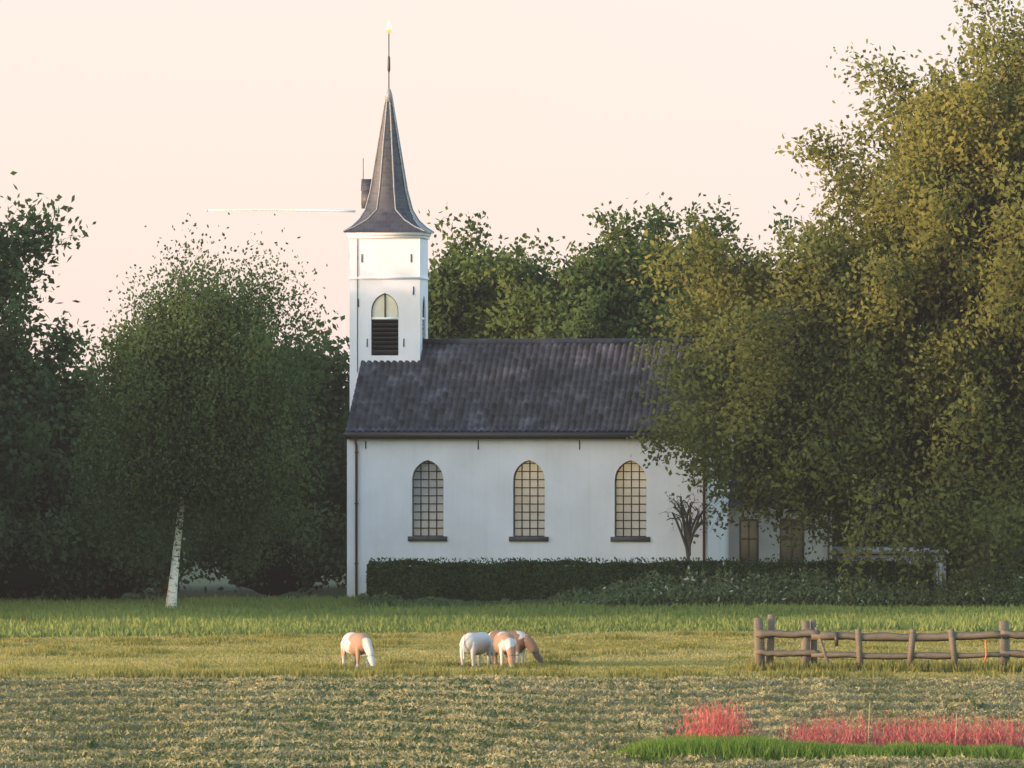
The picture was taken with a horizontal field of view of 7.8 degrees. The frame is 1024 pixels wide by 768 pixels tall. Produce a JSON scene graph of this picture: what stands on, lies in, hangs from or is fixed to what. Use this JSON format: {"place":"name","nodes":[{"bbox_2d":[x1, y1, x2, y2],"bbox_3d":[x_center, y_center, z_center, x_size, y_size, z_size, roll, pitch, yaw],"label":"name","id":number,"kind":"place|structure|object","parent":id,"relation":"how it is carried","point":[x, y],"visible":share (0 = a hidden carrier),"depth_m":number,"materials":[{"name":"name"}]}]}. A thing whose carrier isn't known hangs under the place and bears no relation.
{"place":"outdoors","nodes":[
{"label":"outdoors","id":0,"kind":"place"},
{"bbox_2d":[0,627,1023,680],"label":"pasture grass","id":1,"kind":"structure","parent":0,"point":[182,655],"depth_m":191.51,"materials":[{"name":"green plant"}]},
{"bbox_2d":[0,593,1023,637],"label":"verge grass","id":2,"kind":"structure","parent":0,"point":[40,617],"depth_m":223.93,"materials":[{"name":"green plant"}]},
{"bbox_2d":[0,677,1023,767],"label":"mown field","id":3,"kind":"structure","parent":0,"point":[510,724],"depth_m":154.28,"materials":[{"name":"plant"}]},
{"bbox_2d":[0,673,1023,767],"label":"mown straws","id":4,"kind":"object","parent":3,"relation":"on","point":[965,699],"visible":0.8,"depth_m":153.72,"materials":[{"name":"beige plant"}]},
{"bbox_2d":[589,731,1023,762],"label":"long grass","id":5,"kind":"structure","parent":3,"relation":"on","point":[748,746],"depth_m":136.61,"materials":[{"name":"green plant"}]},
{"bbox_2d":[664,699,1023,747],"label":"sorrel","id":6,"kind":"object","parent":3,"relation":"on","point":[710,727],"visible":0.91,"depth_m":139.46,"materials":[{"name":"red plant"}]},
{"bbox_2d":[0,0,1023,408],"label":"sky","id":7,"kind":"structure","parent":0,"point":[530,115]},
{"bbox_2d":[8,422,1022,676],"bbox_3d":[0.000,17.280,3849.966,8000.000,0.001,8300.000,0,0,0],"label":"ground","id":8,"kind":"structure","parent":0,"point":[198,590],"depth_m":262.81,"materials":[{"name":"green plant"}]},
{"bbox_2d":[0,495,114,600],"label":"bush","id":9,"kind":"object","parent":8,"relation":"on","point":[39,554],"visible":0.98,"depth_m":245.14,"materials":[{"name":"green plant"}]},
{"bbox_2d":[0,171,150,521],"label":"tree","id":10,"kind":"object","parent":8,"relation":"on","point":[36,438],"visible":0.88,"depth_m":248.51,"materials":[{"name":"green plant"}]},
{"bbox_2d":[43,489,208,599],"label":"bush","id":11,"kind":"object","parent":8,"relation":"on","point":[123,577],"visible":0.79,"depth_m":246.59,"materials":[{"name":"green plant"}]},
{"bbox_2d":[50,286,349,590],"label":"tree","id":12,"kind":"object","parent":8,"relation":"on","point":[334,402],"visible":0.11,"depth_m":260.78,"materials":[{"name":"green plant"}]},
{"bbox_2d":[49,212,352,608],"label":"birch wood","id":13,"kind":"object","parent":8,"relation":"on","point":[196,414],"visible":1,"depth_m":233.87,"materials":[{"name":"green plant"}]},
{"bbox_2d":[146,389,349,587],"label":"tree","id":14,"kind":"object","parent":8,"relation":"on","point":[345,572],"visible":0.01,"depth_m":266.07,"materials":[{"name":"green plant"}]},
{"bbox_2d":[172,494,346,597],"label":"bush","id":15,"kind":"object","parent":8,"relation":"on","point":[318,560],"visible":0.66,"depth_m":250.86,"materials":[{"name":"green plant"}]},
{"bbox_2d":[341,632,376,666],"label":"horse","id":16,"kind":"object","parent":8,"relation":"on","point":[355,645],"visible":0.9,"depth_m":185.33},
{"bbox_2d":[205,20,733,596],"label":"church","id":17,"kind":"structure","parent":8,"relation":"on","point":[489,450],"depth_m":249.83,"materials":[{"name":"paint"}]},
{"bbox_2d":[460,632,498,666],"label":"horse","id":18,"kind":"object","parent":8,"relation":"on","point":[474,644],"visible":0.99,"depth_m":185.64},
{"bbox_2d":[418,201,562,338],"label":"tree","id":19,"kind":"object","parent":8,"relation":"on","point":[453,312],"visible":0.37,"depth_m":274.04,"materials":[{"name":"green plant"}]},
{"bbox_2d":[492,631,518,666],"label":"horse","id":20,"kind":"object","parent":8,"relation":"on","point":[503,644],"visible":0.98,"depth_m":185.06},
{"bbox_2d":[484,630,543,663],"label":"horse","id":21,"kind":"object","parent":8,"relation":"on","point":[524,641],"visible":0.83,"depth_m":187.18},
{"bbox_2d":[441,192,771,360],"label":"tree","id":22,"kind":"object","parent":8,"relation":"on","point":[588,296],"visible":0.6,"depth_m":270.98,"materials":[{"name":"green plant"}]},
{"bbox_2d":[365,556,937,601],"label":"hedge","id":23,"kind":"object","parent":8,"relation":"on","point":[559,565],"depth_m":241.60,"materials":[{"name":"green plant"}]},
{"bbox_2d":[660,492,713,560],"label":"sapling wood","id":24,"kind":"object","parent":8,"relation":"on","point":[686,529],"visible":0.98,"depth_m":246.47,"materials":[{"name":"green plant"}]},
{"bbox_2d":[357,559,1023,607],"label":"hedge weeds","id":25,"kind":"object","parent":8,"relation":"on","point":[709,589],"visible":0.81,"depth_m":240.35,"materials":[{"name":"green plant"}]},
{"bbox_2d":[598,194,831,419],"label":"tree","id":26,"kind":"object","parent":8,"relation":"on","point":[719,218],"depth_m":278.67,"materials":[{"name":"green plant"}]},
{"bbox_2d":[623,0,1023,608],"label":"tree","id":27,"kind":"object","parent":8,"relation":"on","point":[843,374],"visible":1,"depth_m":239.64,"materials":[{"name":"green plant"}]},
{"bbox_2d":[728,449,948,583],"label":"annex","id":28,"kind":"object","parent":8,"relation":"on","point":[753,541],"visible":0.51,"depth_m":254.52,"materials":[{"name":"paint"}]},
{"bbox_2d":[754,615,1023,668],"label":"fence","id":29,"kind":"object","parent":8,"relation":"on","point":[809,634],"visible":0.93,"depth_m":182.45,"materials":[{"name":"brown wood"}]},
{"bbox_2d":[832,499,962,579],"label":"belt wood","id":30,"kind":"object","parent":8,"relation":"on","point":[948,567],"visible":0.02,"depth_m":260.68,"materials":[{"name":"green plant"}]},
{"bbox_2d":[868,703,956,745],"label":"stakes","id":31,"kind":"object","parent":8,"relation":"on","point":[869,722],"visible":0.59,"depth_m":138.48,"materials":[{"name":"brown"}]},
{"bbox_2d":[938,563,941,582],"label":"posts","id":32,"kind":"object","parent":8,"relation":"on","point":[939,571],"visible":0.12,"depth_m":242.98,"materials":[{"name":"white paint"}]},
{"bbox_2d":[946,485,1023,593],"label":"belt wood","id":33,"kind":"object","parent":8,"relation":"on","point":[994,553],"visible":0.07,"depth_m":256.17,"materials":[{"name":"green plant"}]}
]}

